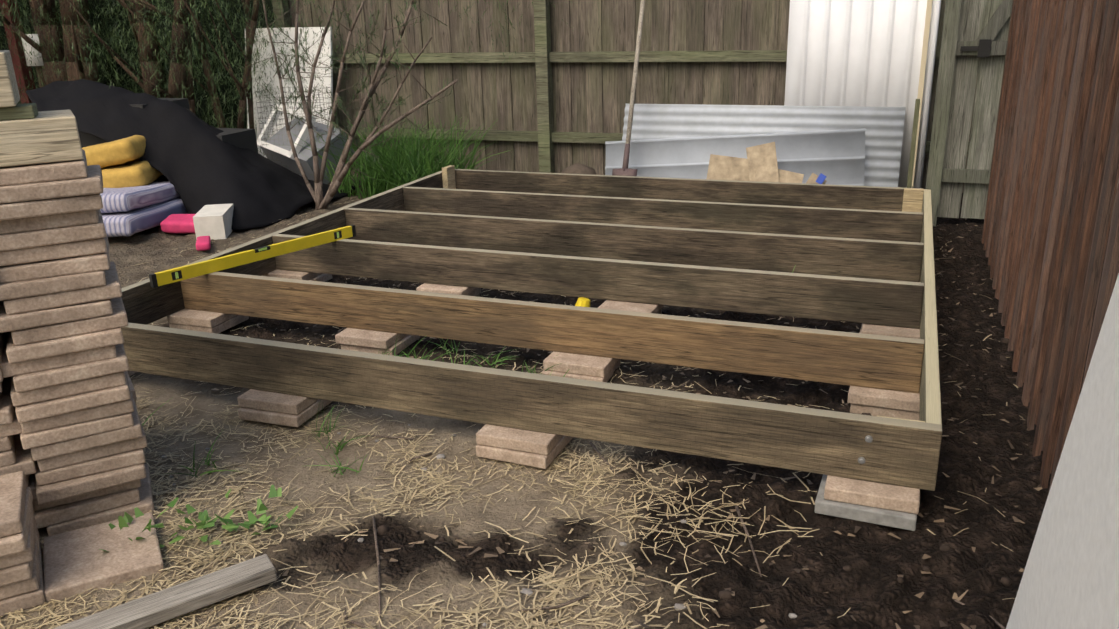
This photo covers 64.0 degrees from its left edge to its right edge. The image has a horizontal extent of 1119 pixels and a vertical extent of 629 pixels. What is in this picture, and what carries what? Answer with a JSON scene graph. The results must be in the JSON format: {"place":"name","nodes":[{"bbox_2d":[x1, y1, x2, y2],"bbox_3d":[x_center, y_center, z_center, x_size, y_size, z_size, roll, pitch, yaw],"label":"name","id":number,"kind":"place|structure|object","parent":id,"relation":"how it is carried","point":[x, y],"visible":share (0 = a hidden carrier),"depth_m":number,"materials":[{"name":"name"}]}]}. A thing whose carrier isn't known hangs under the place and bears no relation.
{"place":"outdoors","nodes":[
{"label":"outdoors","id":0,"kind":"place"},
{"bbox_2d":[0,168,1109,628],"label":"ground","id":1,"kind":"structure","parent":0,"point":[868,592],"depth_m":2.81,"materials":[{"name":"brown soil"}]},
{"bbox_2d":[0,0,35,103],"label":"red post","id":2,"kind":"object","parent":1,"relation":"on","point":[17,61],"visible":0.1,"depth_m":9.46,"materials":[{"name":"red"}]},
{"bbox_2d":[35,66,45,87],"bbox_3d":[-5.349,-2.078,9.422,0.095,1.050,0.100,6,20,20],"label":"pipe stand post","id":3,"kind":"object","parent":1,"relation":"on","point":[38,70],"depth_m":9.24,"materials":[{"name":"green"}]},
{"bbox_2d":[21,34,43,65],"bbox_3d":[-5.367,-2.720,9.199,0.240,0.310,0.240,6,20,20],"label":"white pipe bucket","id":4,"kind":"object","parent":3,"relation":"on","point":[34,59],"visible":0.42,"depth_m":9.11,"materials":[{"name":"white plastic"}]},
{"bbox_2d":[0,149,163,616],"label":"paver stacks","id":5,"kind":"object","parent":1,"relation":"on","point":[73,442],"visible":1,"depth_m":2.60,"materials":[{"name":"beige concrete"}]},
{"bbox_2d":[0,110,83,166],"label":"wood block","id":6,"kind":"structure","parent":5,"relation":"on","point":[46,136],"depth_m":2.47,"materials":[{"name":"brown wood"}]},
{"bbox_2d":[0,103,37,119],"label":"wooden board","id":7,"kind":"object","parent":6,"relation":"on","point":[25,111],"visible":1,"depth_m":2.45,"materials":[{"name":"green wood"}]},
{"bbox_2d":[0,50,19,106],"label":"wood block","id":8,"kind":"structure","parent":7,"relation":"on","point":[9,94],"depth_m":2.40,"materials":[{"name":"brown wood"}]},
{"bbox_2d":[0,0,274,128],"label":"bamboo foliage","id":9,"kind":"object","parent":1,"relation":"on","point":[269,7],"depth_m":9.21,"materials":[{"name":"green plant"}]},
{"bbox_2d":[101,197,188,236],"bbox_3d":[-3.270,-0.743,6.705,0.711,0.151,1.009,0,16,6],"label":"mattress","id":10,"kind":"object","parent":1,"relation":"on","point":[128,223],"visible":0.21,"depth_m":6.38,"materials":[{"name":"purple fabric"}]},
{"bbox_2d":[100,181,179,212],"bbox_3d":[-3.307,-0.885,6.715,0.688,0.138,0.958,-2,14,5],"label":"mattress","id":11,"kind":"object","parent":10,"relation":"on","point":[124,199],"visible":0.52,"depth_m":6.44,"materials":[{"name":"purple fabric"}]},
{"bbox_2d":[101,158,162,187],"bbox_3d":[-3.446,-1.064,6.936,0.630,0.183,0.512,-9,22,-1],"label":"foam cushion","id":12,"kind":"object","parent":11,"relation":"on","point":[136,172],"visible":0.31,"depth_m":6.72,"materials":[{"name":"yellow fabric"}]},
{"bbox_2d":[82,135,145,167],"bbox_3d":[-3.504,-1.251,6.960,0.607,0.183,0.512,-13,19,3],"label":"foam cushion","id":13,"kind":"object","parent":12,"relation":"on","point":[117,152],"visible":0.5,"depth_m":6.73,"materials":[{"name":"yellow fabric"}]},
{"bbox_2d":[38,98,257,181],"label":"junk crates","id":14,"kind":"object","parent":1,"relation":"on","point":[241,138],"visible":0.14,"depth_m":7.36,"materials":[{"name":"grey"}]},
{"bbox_2d":[53,554,276,628],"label":"loose timber","id":15,"kind":"object","parent":1,"relation":"on","point":[156,608],"visible":0.98,"depth_m":2.38,"materials":[{"name":"grey wood"}]},
{"bbox_2d":[160,214,194,232],"bbox_3d":[-2.726,-0.665,6.557,0.324,0.095,0.228,2,25,0],"label":"container","id":16,"kind":"object","parent":1,"relation":"on","point":[177,223],"visible":0.54,"depth_m":6.46,"materials":[{"name":"pink plastic"}]},
{"bbox_2d":[26,79,355,229],"bbox_3d":[-3.235,-1.442,7.457,2.732,1.028,1.616,6,20,20],"label":"black tarp","id":17,"kind":"object","parent":1,"relation":"on","point":[194,160],"visible":0.75,"depth_m":7.00,"materials":[{"name":"black plastic"}]},
{"bbox_2d":[260,118,354,183],"bbox_3d":[-2.217,-1.441,7.928,0.744,0.546,0.539,15,25,39],"label":"grey tub","id":18,"kind":"object","parent":17,"relation":"on","point":[304,160],"visible":0.36,"depth_m":7.75,"materials":[{"name":"grey plastic"}]},
{"bbox_2d":[257,104,315,159],"bbox_3d":[-2.397,-1.603,7.829,0.276,0.425,0.659,-19,26,-41],"label":"white frame","id":19,"kind":"object","parent":18,"relation":"on","point":[303,134],"visible":0.71,"depth_m":7.77,"materials":[{"name":"white plastic"}]},
{"bbox_2d":[99,485,297,551],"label":"weed leaves","id":20,"kind":"object","parent":1,"relation":"on","point":[230,526],"visible":0.88,"depth_m":2.75,"materials":[{"name":"green plant"}]},
{"bbox_2d":[196,236,210,250],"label":"pink block","id":21,"kind":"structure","parent":1,"relation":"on","point":[203,243],"depth_m":6.00,"materials":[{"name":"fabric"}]},
{"bbox_2d":[193,204,233,239],"bbox_3d":[-2.483,-0.670,6.458,0.202,0.170,0.360,-4,21,-6],"label":"white carton","id":22,"kind":"object","parent":1,"relation":"on","point":[214,221],"visible":0.93,"depth_m":6.31,"materials":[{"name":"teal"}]},
{"bbox_2d":[0,0,573,155],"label":"tea tree","id":23,"kind":"object","parent":1,"relation":"on","point":[73,71],"depth_m":8.63,"materials":[{"name":"green plant"}]},
{"bbox_2d":[244,27,332,157],"bbox_3d":[-2.629,-2.068,8.700,1.020,1.380,0.031,6,12,22],"label":"white panel","id":24,"kind":"object","parent":1,"relation":"on","point":[327,81],"visible":0.23,"depth_m":8.61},
{"bbox_2d":[255,87,334,171],"bbox_3d":[-2.325,-1.571,8.005,0.463,0.863,0.463,6,20,20],"label":"wire tree guard","id":25,"kind":"object","parent":1,"relation":"on","point":[271,118],"visible":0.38,"depth_m":7.85,"materials":[{"name":"grey"}]},
{"bbox_2d":[239,0,457,209],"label":"shrub","id":26,"kind":"object","parent":1,"relation":"on","point":[341,171],"depth_m":6.94,"materials":[{"name":"brown plant"}]},
{"bbox_2d":[142,114,794,476],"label":"grass","id":27,"kind":"structure","parent":1,"relation":"on","point":[409,162],"depth_m":7.52,"materials":[{"name":"green plant"}]},
{"bbox_2d":[161,424,796,625],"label":"pebbles","id":28,"kind":"object","parent":1,"relation":"on","point":[527,591],"visible":0.73,"depth_m":2.63,"materials":[{"name":"stone"}]},
{"bbox_2d":[0,200,1020,628],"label":"straw litter","id":29,"kind":"object","parent":1,"relation":"on","point":[550,578],"visible":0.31,"depth_m":2.74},
{"bbox_2d":[40,254,1005,628],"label":"twigs","id":30,"kind":"object","parent":1,"relation":"on","point":[534,608],"visible":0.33,"depth_m":2.55,"materials":[{"name":"brown wood"}]},
{"bbox_2d":[127,262,919,530],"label":"paver supports","id":31,"kind":"object","parent":1,"relation":"on","point":[894,506],"visible":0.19,"depth_m":3.40,"materials":[{"name":"beige concrete"}]},
{"bbox_2d":[121,171,442,324],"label":"wooden beam","id":32,"kind":"structure","parent":31,"relation":"on","point":[145,302],"depth_m":4.99,"materials":[{"name":"brown wood"}]},
{"bbox_2d":[442,165,455,188],"bbox_3d":[-0.863,-1.037,6.996,0.045,0.235,0.130,6,20,20],"label":"wood block","id":33,"kind":"object","parent":31,"relation":"on","point":[448,176],"visible":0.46,"depth_m":6.95,"materials":[{"name":"brown wood"}]},
{"bbox_2d":[121,323,941,490],"bbox_3d":[-0.534,0.261,3.281,3.563,0.200,0.050,6,20,20],"label":"frame rim","id":34,"kind":"object","parent":31,"relation":"on","point":[900,452],"visible":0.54,"depth_m":3.05,"materials":[{"name":"brown wood"}]},
{"bbox_2d":[858,435,872,463],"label":"bolts","id":35,"kind":"object","parent":34,"relation":"attached to","point":[868,439],"visible":1,"depth_m":2.70,"materials":[{"name":"silver metal"}]},
{"bbox_2d":[180,272,924,392],"bbox_3d":[-0.272,0.032,3.923,3.464,0.200,0.050,6,20,20],"label":"wooden joist","id":36,"kind":"object","parent":31,"relation":"on","point":[860,360],"visible":0.85,"depth_m":3.76,"materials":[{"name":"brown wood"}]},
{"bbox_2d":[272,234,923,327],"bbox_3d":[-0.012,-0.201,4.564,3.464,0.200,0.050,6,20,20],"label":"wooden joist","id":37,"kind":"object","parent":31,"relation":"on","point":[865,300],"visible":1,"depth_m":4.41,"materials":[{"name":"brown wood"}]},
{"bbox_2d":[149,225,355,287],"bbox_3d":[-1.536,-0.316,4.622,0.027,0.063,1.185,14,24,38],"label":"spirit level","id":38,"kind":"object","parent":37,"relation":"on","point":[165,277],"visible":1,"depth_m":4.55,"materials":[{"name":"yellow plastic"}]},
{"bbox_2d":[345,208,923,281],"bbox_3d":[0.248,-0.429,5.207,3.464,0.200,0.050,6,20,20],"label":"wooden joist","id":39,"kind":"object","parent":31,"relation":"on","point":[866,258],"visible":0.98,"depth_m":5.08,"materials":[{"name":"brown wood"}]},
{"bbox_2d":[403,187,923,242],"bbox_3d":[0.508,-0.657,5.850,3.464,0.200,0.050,6,20,20],"label":"wooden joist","id":40,"kind":"object","parent":31,"relation":"on","point":[845,223],"visible":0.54,"depth_m":5.73,"materials":[{"name":"brown wood"}]},
{"bbox_2d":[455,169,922,210],"bbox_3d":[0.767,-0.889,6.491,3.468,0.200,0.050,6,20,20],"label":"frame rim","id":41,"kind":"object","parent":31,"relation":"on","point":[818,195],"visible":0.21,"depth_m":6.40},
{"bbox_2d":[877,415,924,421],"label":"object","id":42,"kind":"object","parent":31,"relation":"on","point":[900,418],"visible":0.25,"depth_m":2.74,"materials":[{"name":"brown wood"}]},
{"bbox_2d":[902,188,923,211],"bbox_3d":[2.314,-0.721,5.870,0.120,0.204,0.045,6,20,20],"label":"wood block","id":43,"kind":"object","parent":31,"relation":"on","point":[912,200],"visible":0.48,"depth_m":5.84,"materials":[{"name":"brown wood"}]},
{"bbox_2d":[561,163,595,174],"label":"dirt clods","id":44,"kind":"object","parent":1,"relation":"on","point":[577,168],"visible":0.15,"depth_m":7.61,"materials":[{"name":"brown soil"}]},
{"bbox_2d":[575,297,589,306],"bbox_3d":[0.102,-0.025,4.439,0.095,0.117,0.100,6,20,20],"label":"yellow block","id":45,"kind":"object","parent":1,"relation":"on","point":[582,302],"depth_m":4.41,"materials":[{"name":"yellow plastic"}]},
{"bbox_2d":[154,218,1041,628],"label":"chips","id":46,"kind":"object","parent":1,"relation":"on","point":[764,626],"visible":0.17,"depth_m":2.70,"materials":[{"name":"brown wood"}]},
{"bbox_2d":[612,144,636,175],"bbox_3d":[0.512,-1.091,7.014,0.210,0.464,0.252,6,20,20],"label":"shovel blade","id":47,"kind":"object","parent":1,"relation":"on","point":[624,170],"visible":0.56,"depth_m":7.00,"materials":[{"name":"metal"}]},
{"bbox_2d":[625,0,644,143],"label":"shovel handle","id":48,"kind":"object","parent":1,"relation":"on","point":[634,80],"visible":0.8,"depth_m":7.09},
{"bbox_2d":[272,0,1005,172],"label":"fence rails","id":49,"kind":"object","parent":1,"relation":"on","point":[545,136],"visible":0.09,"depth_m":7.90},
{"bbox_2d":[288,0,1010,192],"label":"back fence palings","id":50,"kind":"object","parent":49,"relation":"attached to","point":[590,97],"visible":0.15,"depth_m":7.92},
{"bbox_2d":[377,238,1042,615],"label":"soil clods","id":51,"kind":"object","parent":1,"relation":"on","point":[723,594],"visible":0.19,"depth_m":2.59,"materials":[{"name":"brown soil"}]},
{"bbox_2d":[605,129,864,185],"bbox_3d":[1.301,-1.081,6.914,2.000,0.600,0.016,1,3,22],"label":"metal sheet","id":52,"kind":"object","parent":1,"relation":"on","point":[836,157],"visible":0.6,"depth_m":6.84,"materials":[{"name":"silver metal"}]},
{"bbox_2d":[622,104,905,186],"bbox_3d":[1.512,-1.248,6.974,2.150,0.760,0.016,6,2,20],"label":"corrugated metal sheet","id":53,"kind":"object","parent":1,"relation":"on","point":[883,127],"visible":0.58,"depth_m":6.89,"materials":[{"name":"silver metal"}]},
{"bbox_2d":[707,142,826,183],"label":"cardboard pieces","id":54,"kind":"object","parent":1,"relation":"on","point":[759,164],"visible":0.31,"depth_m":6.65,"materials":[{"name":"beige cardboard"}]},
{"bbox_2d":[815,173,826,183],"bbox_3d":[1.894,-0.982,6.485,0.077,0.084,0.021,6,20,20],"label":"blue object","id":55,"kind":"object","parent":54,"relation":"attached to","point":[821,178],"visible":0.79,"depth_m":6.48,"materials":[{"name":"blue plastic"}]},
{"bbox_2d":[907,99,919,187],"bbox_3d":[2.487,-1.089,6.320,0.030,0.840,0.140,6,16,20],"label":"leaning plank","id":56,"kind":"object","parent":1,"relation":"on","point":[913,143],"visible":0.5,"depth_m":6.23,"materials":[{"name":"brown wood"}]},
{"bbox_2d":[925,0,1118,226],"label":"timber gate","id":57,"kind":"object","parent":1,"relation":"on","point":[969,22],"visible":0.33,"depth_m":5.87,"materials":[{"name":"wood"}]},
{"bbox_2d":[960,39,991,56],"bbox_3d":[2.651,-1.695,5.702,0.180,0.110,0.020,6,20,20],"label":"gate latch","id":58,"kind":"object","parent":57,"relation":"attached to","point":[983,48],"visible":0.96,"depth_m":5.68,"materials":[{"name":"black metal"}]},
{"bbox_2d":[982,0,1118,490],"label":"fence palings","id":59,"kind":"object","parent":1,"relation":"on","point":[1045,233],"visible":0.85,"depth_m":3.14,"materials":[{"name":"brown wood"}]},
{"bbox_2d":[1006,273,1118,628],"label":"wall","id":60,"kind":"structure","parent":1,"relation":"on","point":[1070,578],"depth_m":1.40,"materials":[{"name":"paint"}]},
{"bbox_2d":[784,0,940,187],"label":"metal sheet","id":61,"kind":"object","parent":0,"point":[863,53],"depth_m":6.65,"materials":[{"name":"white metal"}]},
{"bbox_2d":[911,0,932,187],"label":"wooden stake","id":62,"kind":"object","parent":61,"relation":"attached to","point":[924,49],"depth_m":6.49,"materials":[{"name":"beige wood"}]},
{"bbox_2d":[919,189,941,424],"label":"wooden beam","id":63,"kind":"structure","parent":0,"point":[930,404],"depth_m":3.44,"materials":[{"name":"beige wood"}]}
]}

